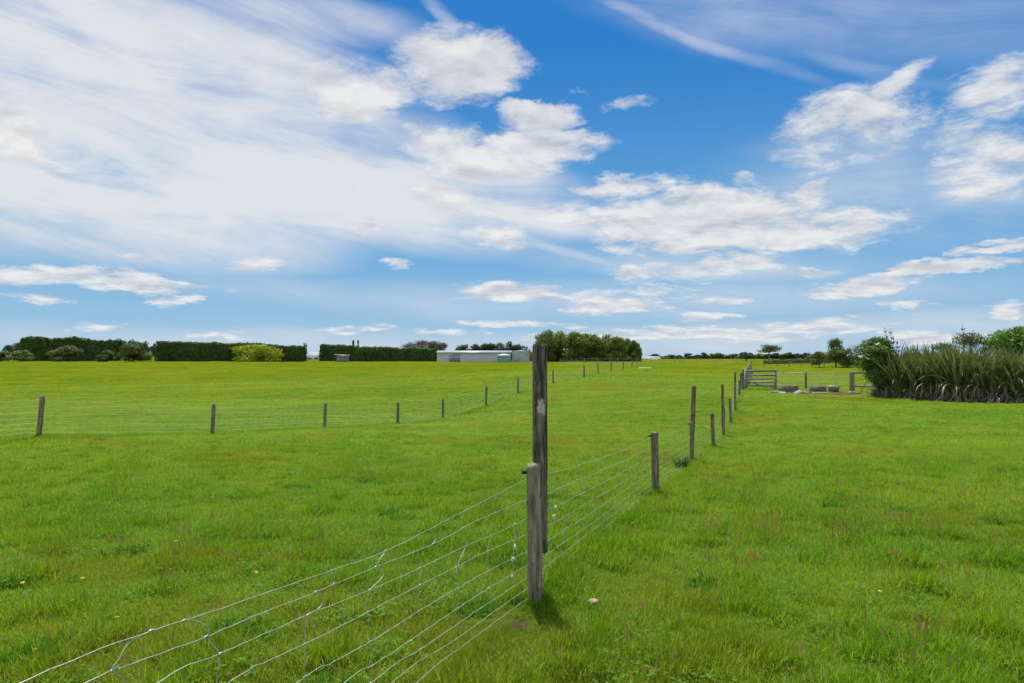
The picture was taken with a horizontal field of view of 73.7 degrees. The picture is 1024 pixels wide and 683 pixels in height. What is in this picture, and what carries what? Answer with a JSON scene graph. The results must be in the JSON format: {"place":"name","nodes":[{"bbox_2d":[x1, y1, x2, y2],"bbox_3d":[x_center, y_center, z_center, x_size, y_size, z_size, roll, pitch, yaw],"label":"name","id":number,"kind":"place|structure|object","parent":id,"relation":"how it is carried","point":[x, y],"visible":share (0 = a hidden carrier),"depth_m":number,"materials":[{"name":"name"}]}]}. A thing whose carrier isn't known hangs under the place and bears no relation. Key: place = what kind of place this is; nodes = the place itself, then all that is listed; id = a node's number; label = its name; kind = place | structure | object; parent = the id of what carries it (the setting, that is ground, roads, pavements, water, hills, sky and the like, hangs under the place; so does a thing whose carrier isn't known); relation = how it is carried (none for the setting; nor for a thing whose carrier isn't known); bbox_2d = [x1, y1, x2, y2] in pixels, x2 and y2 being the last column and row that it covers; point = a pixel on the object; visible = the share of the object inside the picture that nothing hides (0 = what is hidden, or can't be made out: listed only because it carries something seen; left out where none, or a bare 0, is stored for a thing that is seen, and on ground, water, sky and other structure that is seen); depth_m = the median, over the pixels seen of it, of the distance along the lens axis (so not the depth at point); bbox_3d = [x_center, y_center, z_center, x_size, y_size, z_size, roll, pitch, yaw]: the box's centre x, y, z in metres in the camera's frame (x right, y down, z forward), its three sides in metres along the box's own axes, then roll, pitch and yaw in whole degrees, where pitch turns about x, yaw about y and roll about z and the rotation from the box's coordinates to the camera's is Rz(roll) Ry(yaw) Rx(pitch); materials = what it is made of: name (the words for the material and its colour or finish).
{"place":"outdoors","nodes":[
{"label":"outdoors","id":0,"kind":"place"},
{"bbox_2d":[0,356,1023,682],"bbox_3d":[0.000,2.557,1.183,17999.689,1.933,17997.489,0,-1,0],"label":"ground","id":1,"kind":"structure","parent":0,"point":[38,374],"depth_m":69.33,"materials":[{"name":"green plant"}]},
{"bbox_2d":[0,350,11,360],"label":"shrub","id":2,"kind":"object","parent":1,"relation":"on","point":[3,354],"visible":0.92,"depth_m":244.43,"materials":[{"name":"green plant"}]},
{"bbox_2d":[2,345,14,356],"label":"tree","id":3,"kind":"object","parent":1,"relation":"on","point":[6,347],"visible":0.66,"depth_m":284.46,"materials":[{"name":"green plant"}]},
{"bbox_2d":[8,342,19,355],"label":"tree","id":4,"kind":"object","parent":1,"relation":"on","point":[16,346],"visible":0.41,"depth_m":283.28,"materials":[{"name":"green plant"}]},
{"bbox_2d":[8,349,35,361],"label":"shrub","id":5,"kind":"object","parent":1,"relation":"on","point":[22,355],"visible":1,"depth_m":240.82,"materials":[{"name":"green plant"}]},
{"bbox_2d":[44,345,83,361],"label":"shrub","id":6,"kind":"object","parent":1,"relation":"on","point":[67,352],"visible":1,"depth_m":237.80,"materials":[{"name":"green plant"}]},
{"bbox_2d":[18,336,122,360],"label":"hedge","id":7,"kind":"object","parent":1,"relation":"on","point":[38,347],"visible":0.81,"depth_m":265.67,"materials":[{"name":"green plant"}]},
{"bbox_2d":[95,350,115,361],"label":"shrub","id":8,"kind":"object","parent":1,"relation":"on","point":[106,355],"visible":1,"depth_m":240.54,"materials":[{"name":"green plant"}]},
{"bbox_2d":[116,341,152,361],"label":"tree","id":9,"kind":"object","parent":1,"relation":"on","point":[133,351],"visible":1,"depth_m":237.76,"materials":[{"name":"green plant"}]},
{"bbox_2d":[143,341,149,351],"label":"tree","id":10,"kind":"object","parent":1,"relation":"on","point":[147,347],"visible":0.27,"depth_m":284.71,"materials":[{"name":"green plant"}]},
{"bbox_2d":[150,343,155,360],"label":"tree","id":11,"kind":"object","parent":1,"relation":"on","point":[152,349],"visible":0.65,"depth_m":284.03,"materials":[{"name":"green plant"}]},
{"bbox_2d":[154,340,307,361],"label":"hedge","id":12,"kind":"object","parent":1,"relation":"on","point":[166,350],"visible":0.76,"depth_m":247.91,"materials":[{"name":"green plant"}]},
{"bbox_2d":[228,344,284,361],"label":"shrub","id":13,"kind":"object","parent":1,"relation":"on","point":[256,353],"visible":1,"depth_m":239.50,"materials":[{"name":"green plant"}]},
{"bbox_2d":[306,352,320,359],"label":"house","id":14,"kind":"structure","parent":1,"relation":"on","point":[312,356],"depth_m":299.95,"materials":[{"name":"white"}]},
{"bbox_2d":[0,360,638,437],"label":"wire fence","id":15,"kind":"object","parent":1,"relation":"on","point":[40,412],"visible":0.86,"depth_m":24.49,"materials":[{"name":"grey metal"}]},
{"bbox_2d":[334,354,348,361],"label":"field shelter","id":16,"kind":"object","parent":1,"relation":"on","point":[342,358],"visible":0.78,"depth_m":237.07,"materials":[{"name":"metal"}]},
{"bbox_2d":[319,344,437,361],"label":"hedge","id":17,"kind":"object","parent":1,"relation":"on","point":[363,353],"visible":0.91,"depth_m":246.88,"materials":[{"name":"green plant"}]},
{"bbox_2d":[20,343,743,682],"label":"wire fence","id":18,"kind":"object","parent":1,"relation":"on","point":[537,519],"visible":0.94,"depth_m":4.76,"materials":[{"name":"grey wood"}]},
{"bbox_2d":[401,342,418,348],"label":"tree","id":19,"kind":"object","parent":1,"relation":"on","point":[409,345],"visible":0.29,"depth_m":260.81,"materials":[{"name":"brown plant"}]},
{"bbox_2d":[413,339,429,348],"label":"tree","id":20,"kind":"object","parent":1,"relation":"on","point":[421,343],"visible":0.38,"depth_m":260.76,"materials":[{"name":"brown plant"}]},
{"bbox_2d":[423,340,446,350],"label":"tree","id":21,"kind":"object","parent":1,"relation":"on","point":[432,344],"visible":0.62,"depth_m":260.00,"materials":[{"name":"brown plant"}]},
{"bbox_2d":[437,343,448,350],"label":"tree","id":22,"kind":"object","parent":1,"relation":"on","point":[444,345],"visible":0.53,"depth_m":261.34,"materials":[{"name":"green plant"}]},
{"bbox_2d":[461,344,469,350],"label":"tree","id":23,"kind":"object","parent":1,"relation":"on","point":[464,347],"visible":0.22,"depth_m":273.57,"materials":[{"name":"green plant"}]},
{"bbox_2d":[436,351,511,361],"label":"farm shed","id":24,"kind":"structure","parent":1,"relation":"on","point":[466,356],"depth_m":227.89,"materials":[{"name":"paint"}]},
{"bbox_2d":[453,354,459,361],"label":"door","id":25,"kind":"structure","parent":24,"relation":"in","point":[456,357],"depth_m":227.76,"materials":[{"name":"metal"}]},
{"bbox_2d":[469,343,479,350],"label":"tree","id":26,"kind":"object","parent":1,"relation":"on","point":[474,347],"visible":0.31,"depth_m":273.96,"materials":[{"name":"green plant"}]},
{"bbox_2d":[478,343,489,350],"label":"tree","id":27,"kind":"object","parent":1,"relation":"on","point":[484,347],"visible":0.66,"depth_m":273.56,"materials":[{"name":"green plant"}]},
{"bbox_2d":[487,342,497,350],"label":"tree","id":28,"kind":"object","parent":1,"relation":"on","point":[492,347],"visible":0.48,"depth_m":273.85,"materials":[{"name":"green plant"}]},
{"bbox_2d":[495,342,504,350],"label":"tree","id":29,"kind":"object","parent":1,"relation":"on","point":[500,346],"visible":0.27,"depth_m":274.18,"materials":[{"name":"green plant"}]},
{"bbox_2d":[497,354,510,361],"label":"water tank","id":30,"kind":"object","parent":1,"relation":"on","point":[503,357],"visible":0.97,"depth_m":219.05,"materials":[{"name":"green plastic"}]},
{"bbox_2d":[503,341,514,360],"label":"tree","id":31,"kind":"object","parent":1,"relation":"on","point":[508,347],"visible":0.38,"depth_m":274.17,"materials":[{"name":"green plant"}]},
{"bbox_2d":[511,343,524,350],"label":"tree","id":32,"kind":"object","parent":1,"relation":"on","point":[518,347],"visible":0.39,"depth_m":273.68,"materials":[{"name":"green plant"}]},
{"bbox_2d":[512,350,529,361],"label":"water tank","id":33,"kind":"object","parent":1,"relation":"on","point":[520,356],"visible":0.94,"depth_m":223.44,"materials":[{"name":"grey metal"}]},
{"bbox_2d":[522,346,531,360],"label":"tree","id":34,"kind":"object","parent":1,"relation":"on","point":[527,350],"visible":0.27,"depth_m":274.17,"materials":[{"name":"green plant"}]},
{"bbox_2d":[530,329,559,360],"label":"tree","id":35,"kind":"object","parent":1,"relation":"on","point":[546,337],"visible":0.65,"depth_m":230.87,"materials":[{"name":"green plant"}]},
{"bbox_2d":[550,330,570,361],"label":"tree","id":36,"kind":"object","parent":1,"relation":"on","point":[559,351],"visible":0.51,"depth_m":238.05,"materials":[{"name":"green plant"}]},
{"bbox_2d":[561,331,586,361],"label":"tree","id":37,"kind":"object","parent":1,"relation":"on","point":[576,341],"visible":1,"depth_m":230.02,"materials":[{"name":"green plant"}]},
{"bbox_2d":[578,333,593,361],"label":"tree","id":38,"kind":"object","parent":1,"relation":"on","point":[585,335],"visible":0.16,"depth_m":237.91,"materials":[{"name":"green plant"}]},
{"bbox_2d":[588,598,597,604],"bbox_3d":[0.560,1.796,4.722,0.075,0.042,0.056,0,-1,0],"label":"stone","id":39,"kind":"object","parent":1,"relation":"on","point":[592,600],"visible":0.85,"depth_m":4.71,"materials":[{"name":"beige stone"}]},
{"bbox_2d":[549,356,641,361],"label":"hedge","id":40,"kind":"object","parent":1,"relation":"on","point":[640,358],"visible":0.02,"depth_m":245.48,"materials":[{"name":"green plant"}]},
{"bbox_2d":[582,334,610,361],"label":"tree","id":41,"kind":"object","parent":1,"relation":"on","point":[596,343],"visible":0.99,"depth_m":230.44,"materials":[{"name":"green plant"}]},
{"bbox_2d":[602,333,613,361],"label":"tree","id":42,"kind":"object","parent":1,"relation":"on","point":[607,339],"visible":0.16,"depth_m":238.46,"materials":[{"name":"green plant"}]},
{"bbox_2d":[604,336,630,361],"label":"tree","id":43,"kind":"object","parent":1,"relation":"on","point":[619,348],"visible":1,"depth_m":230.14,"materials":[{"name":"green plant"}]},
{"bbox_2d":[624,338,630,361],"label":"tree","id":44,"kind":"object","parent":1,"relation":"on","point":[627,341],"visible":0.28,"depth_m":238.41,"materials":[{"name":"green plant"}]},
{"bbox_2d":[628,340,642,361],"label":"tree","id":45,"kind":"object","parent":1,"relation":"on","point":[635,351],"visible":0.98,"depth_m":234.59,"materials":[{"name":"green plant"}]},
{"bbox_2d":[560,357,714,363],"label":"wire fence","id":46,"kind":"object","parent":1,"relation":"on","point":[607,361],"visible":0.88,"depth_m":173.51,"materials":[{"name":"grey metal"}]},
{"bbox_2d":[641,356,660,359],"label":"farm building","id":47,"kind":"structure","parent":1,"relation":"on","point":[649,357],"depth_m":381.64,"materials":[{"name":"white metal"}]},
{"bbox_2d":[667,454,690,467],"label":"rush tuft","id":48,"kind":"object","parent":1,"relation":"on","point":[684,462],"visible":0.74,"depth_m":14.91,"materials":[{"name":"green plant"}]},
{"bbox_2d":[674,355,684,358],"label":"tree","id":49,"kind":"object","parent":1,"relation":"on","point":[678,357],"visible":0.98,"depth_m":427.79,"materials":[{"name":"green plant"}]},
{"bbox_2d":[683,353,694,358],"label":"tree","id":50,"kind":"object","parent":1,"relation":"on","point":[688,355],"visible":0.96,"depth_m":429.27,"materials":[{"name":"green plant"}]},
{"bbox_2d":[693,355,702,358],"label":"tree","id":51,"kind":"object","parent":1,"relation":"on","point":[697,356],"visible":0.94,"depth_m":428.35,"materials":[{"name":"green plant"}]},
{"bbox_2d":[700,352,710,358],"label":"tree","id":52,"kind":"object","parent":1,"relation":"on","point":[704,355],"visible":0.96,"depth_m":428.53,"materials":[{"name":"green plant"}]},
{"bbox_2d":[709,353,719,358],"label":"tree","id":53,"kind":"object","parent":1,"relation":"on","point":[713,355],"visible":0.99,"depth_m":427.82,"materials":[{"name":"green plant"}]},
{"bbox_2d":[724,355,734,358],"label":"tree","id":54,"kind":"object","parent":1,"relation":"on","point":[728,357],"visible":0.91,"depth_m":428.52,"materials":[{"name":"green plant"}]},
{"bbox_2d":[740,372,742,389],"bbox_3d":[15.445,2.776,45.953,0.217,1.392,0.217,1,-2,-36],"label":"strainer post","id":55,"kind":"object","parent":1,"relation":"on","point":[741,380],"visible":0.71,"depth_m":45.86,"materials":[{"name":"grey wood"}]},
{"bbox_2d":[735,352,756,360],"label":"tree","id":56,"kind":"object","parent":1,"relation":"on","point":[745,355],"visible":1,"depth_m":248.94,"materials":[{"name":"green plant"}]},
{"bbox_2d":[745,360,751,384],"bbox_3d":[24.358,2.929,69.952,0.234,1.842,42.658,0,-1,20],"label":"rail fence","id":57,"kind":"object","parent":1,"relation":"on","point":[749,366],"visible":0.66,"depth_m":58.42,"materials":[{"name":"grey wood"}]},
{"bbox_2d":[661,355,848,358],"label":"hedge","id":58,"kind":"object","parent":1,"relation":"on","point":[722,357],"visible":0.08,"depth_m":442.81,"materials":[{"name":"green plant"}]},
{"bbox_2d":[754,353,763,358],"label":"tree","id":59,"kind":"object","parent":1,"relation":"on","point":[759,355],"visible":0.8,"depth_m":428.54,"materials":[{"name":"green plant"}]},
{"bbox_2d":[744,369,776,388],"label":"timber gate","id":60,"kind":"structure","parent":1,"relation":"on","point":[774,386],"depth_m":46.35,"materials":[{"name":"grey wood"}]},
{"bbox_2d":[757,344,782,358],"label":"tree","id":61,"kind":"object","parent":1,"relation":"on","point":[767,348],"visible":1,"depth_m":254.49,"materials":[{"name":"green plant"}]},
{"bbox_2d":[770,353,782,358],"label":"tree","id":62,"kind":"object","parent":1,"relation":"on","point":[775,355],"visible":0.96,"depth_m":428.89,"materials":[{"name":"green plant"}]},
{"bbox_2d":[778,385,798,391],"bbox_3d":[17.923,3.053,44.275,0.992,0.414,0.815,0,-1,-9],"label":"trough","id":63,"kind":"object","parent":1,"relation":"on","point":[788,388],"visible":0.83,"depth_m":43.91,"materials":[{"name":"concrete"}]},
{"bbox_2d":[785,352,795,358],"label":"tree","id":64,"kind":"object","parent":1,"relation":"on","point":[790,355],"visible":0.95,"depth_m":428.58,"materials":[{"name":"green plant"}]},
{"bbox_2d":[763,358,830,363],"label":"hedge","id":65,"kind":"object","parent":1,"relation":"on","point":[787,361],"visible":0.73,"depth_m":173.90,"materials":[{"name":"green plant"}]},
{"bbox_2d":[795,353,803,358],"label":"tree","id":66,"kind":"object","parent":1,"relation":"on","point":[798,355],"visible":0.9,"depth_m":428.25,"materials":[{"name":"green plant"}]},
{"bbox_2d":[801,353,810,358],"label":"tree","id":67,"kind":"object","parent":1,"relation":"on","point":[805,355],"visible":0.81,"depth_m":428.22,"materials":[{"name":"green plant"}]},
{"bbox_2d":[763,360,852,366],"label":"wire fence","id":68,"kind":"object","parent":1,"relation":"on","point":[798,362],"visible":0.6,"depth_m":118.90,"materials":[{"name":"grey metal"}]},
{"bbox_2d":[777,372,848,387],"bbox_3d":[20.678,2.772,46.750,5.067,1.409,0.149,0,-1,0],"label":"wire fence","id":69,"kind":"object","parent":1,"relation":"on","point":[815,372],"visible":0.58,"depth_m":46.75,"materials":[{"name":"grey metal"}]},
{"bbox_2d":[809,386,825,390],"bbox_3d":[19.784,3.066,44.222,0.861,0.390,0.722,0,-1,3],"label":"trough","id":70,"kind":"object","parent":1,"relation":"on","point":[817,388],"visible":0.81,"depth_m":43.88,"materials":[{"name":"concrete"}]},
{"bbox_2d":[810,351,825,367],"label":"shrub","id":71,"kind":"object","parent":1,"relation":"on","point":[817,354],"visible":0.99,"depth_m":115.67,"materials":[{"name":"green plant"}]},
{"bbox_2d":[827,385,839,391],"bbox_3d":[20.662,3.039,43.855,0.532,0.438,0.568,0,-1,-11],"label":"box","id":72,"kind":"object","parent":1,"relation":"on","point":[833,388],"visible":0.95,"depth_m":43.64,"materials":[{"name":"concrete"}]},
{"bbox_2d":[823,338,847,366],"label":"tree","id":73,"kind":"object","parent":1,"relation":"on","point":[832,345],"visible":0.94,"depth_m":117.81,"materials":[{"name":"green plant"}]},
{"bbox_2d":[836,348,860,367],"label":"shrub","id":74,"kind":"object","parent":1,"relation":"on","point":[845,362],"visible":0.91,"depth_m":115.51,"materials":[{"name":"green plant"}]},
{"bbox_2d":[853,345,863,363],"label":"shrub","id":75,"kind":"object","parent":1,"relation":"on","point":[857,352],"visible":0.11,"depth_m":116.94,"materials":[{"name":"green plant"}]},
{"bbox_2d":[849,371,875,390],"bbox_3d":[23.115,2.705,44.431,2.314,1.545,0.235,0,-1,0],"label":"rail fence","id":76,"kind":"object","parent":1,"relation":"on","point":[852,385],"visible":0.52,"depth_m":44.38,"materials":[{"name":"grey wood"}]},
{"bbox_2d":[854,336,897,393],"bbox_3d":[20.731,1.567,38.906,2.438,3.775,2.834,0,-1,13],"label":"elder bush","id":77,"kind":"object","parent":1,"relation":"on","point":[874,351],"visible":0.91,"depth_m":38.20,"materials":[{"name":"green plant"}]},
{"bbox_2d":[854,356,909,395],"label":"flax bush","id":78,"kind":"object","parent":1,"relation":"on","point":[874,391],"visible":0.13,"depth_m":39.39,"materials":[{"name":"green plant"}]},
{"bbox_2d":[851,331,920,388],"bbox_3d":[22.563,1.376,39.559,4.962,4.404,4.765,0,-1,2],"label":"flax bush","id":79,"kind":"object","parent":1,"relation":"on","point":[890,332],"visible":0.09,"depth_m":39.75,"materials":[{"name":"green plant"}]},
{"bbox_2d":[867,335,913,387],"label":"flax bush","id":80,"kind":"object","parent":1,"relation":"on","point":[891,346],"visible":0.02,"depth_m":40.59,"materials":[{"name":"green plant"}]},
{"bbox_2d":[850,341,943,398],"bbox_3d":[21.339,1.759,38.012,4.543,3.751,4.651,0,-1,11],"label":"flax bush","id":81,"kind":"object","parent":1,"relation":"on","point":[893,385],"visible":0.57,"depth_m":37.41,"materials":[{"name":"green plant"}]},
{"bbox_2d":[892,342,950,371],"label":"flax bush","id":82,"kind":"object","parent":1,"relation":"on","point":[916,352],"visible":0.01,"depth_m":38.87,"materials":[{"name":"green plant"}]},
{"bbox_2d":[883,343,961,399],"bbox_3d":[22.425,1.806,36.766,4.749,3.742,4.984,0,-1,-4],"label":"flax bush","id":83,"kind":"object","parent":1,"relation":"on","point":[911,378],"visible":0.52,"depth_m":36.31,"materials":[{"name":"green plant"}]},
{"bbox_2d":[898,340,980,373],"bbox_3d":[23.685,1.571,37.749,5.325,3.595,4.959,1,-2,-36],"label":"flax bush","id":84,"kind":"object","parent":1,"relation":"on","point":[935,350],"visible":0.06,"depth_m":36.92,"materials":[{"name":"green plant"}]},
{"bbox_2d":[931,342,953,356],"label":"shrub","id":85,"kind":"object","parent":1,"relation":"on","point":[939,344],"visible":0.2,"depth_m":79.74,"materials":[{"name":"green plant"}]},
{"bbox_2d":[906,345,992,399],"bbox_3d":[23.412,1.706,35.986,4.614,3.422,4.220,1,-2,-40],"label":"flax bush","id":86,"kind":"object","parent":1,"relation":"on","point":[931,362],"visible":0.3,"depth_m":35.44,"materials":[{"name":"green plant"}]},
{"bbox_2d":[916,326,1007,362],"bbox_3d":[24.322,1.192,36.585,4.208,4.187,5.118,1,-2,-37],"label":"flax bush","id":87,"kind":"object","parent":1,"relation":"on","point":[972,334],"visible":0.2,"depth_m":36.43,"materials":[{"name":"green plant"}]},
{"bbox_2d":[915,340,1014,401],"bbox_3d":[23.089,1.713,34.925,5.356,3.644,4.963,0,-1,-13],"label":"flax bush","id":88,"kind":"object","parent":1,"relation":"on","point":[955,376],"visible":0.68,"depth_m":34.52,"materials":[{"name":"green plant"}]},
{"bbox_2d":[951,332,986,352],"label":"tree","id":89,"kind":"object","parent":1,"relation":"on","point":[978,339],"visible":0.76,"depth_m":109.70,"materials":[{"name":"green plant"}]},
{"bbox_2d":[933,344,1023,402],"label":"flax bush","id":90,"kind":"object","parent":1,"relation":"on","point":[991,388],"visible":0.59,"depth_m":33.64,"materials":[{"name":"green plant"}]},
{"bbox_2d":[980,339,988,354],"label":"tree","id":91,"kind":"object","parent":1,"relation":"on","point":[982,348],"visible":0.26,"depth_m":112.13,"materials":[{"name":"green plant"}]},
{"bbox_2d":[950,335,1021,365],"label":"flax bush","id":92,"kind":"object","parent":1,"relation":"on","point":[998,352],"visible":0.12,"depth_m":35.13,"materials":[{"name":"green plant"}]},
{"bbox_2d":[953,348,1019,376],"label":"flax bush","id":93,"kind":"object","parent":1,"relation":"on","point":[981,355],"visible":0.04,"depth_m":34.82,"materials":[{"name":"green plant"}]},
{"bbox_2d":[975,351,1023,402],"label":"flax bush","id":94,"kind":"object","parent":1,"relation":"on","point":[1018,379],"visible":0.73,"depth_m":32.95,"materials":[{"name":"green plant"}]},
{"bbox_2d":[982,326,1023,358],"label":"tree","id":95,"kind":"object","parent":1,"relation":"on","point":[1016,337],"visible":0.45,"depth_m":43.67,"materials":[{"name":"green plant"}]},
{"bbox_2d":[988,340,1023,361],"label":"flax bush","id":96,"kind":"object","parent":1,"relation":"on","point":[1007,352],"visible":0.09,"depth_m":34.98,"materials":[{"name":"green plant"}]},
{"bbox_2d":[990,346,1023,398],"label":"flax bush","id":97,"kind":"object","parent":1,"relation":"on","point":[1022,362],"visible":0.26,"depth_m":33.05,"materials":[{"name":"green plant"}]},
{"bbox_2d":[0,0,1023,355],"label":"sky","id":98,"kind":"structure","parent":0,"point":[673,177],"materials":[{"name":"blue"}]}
]}

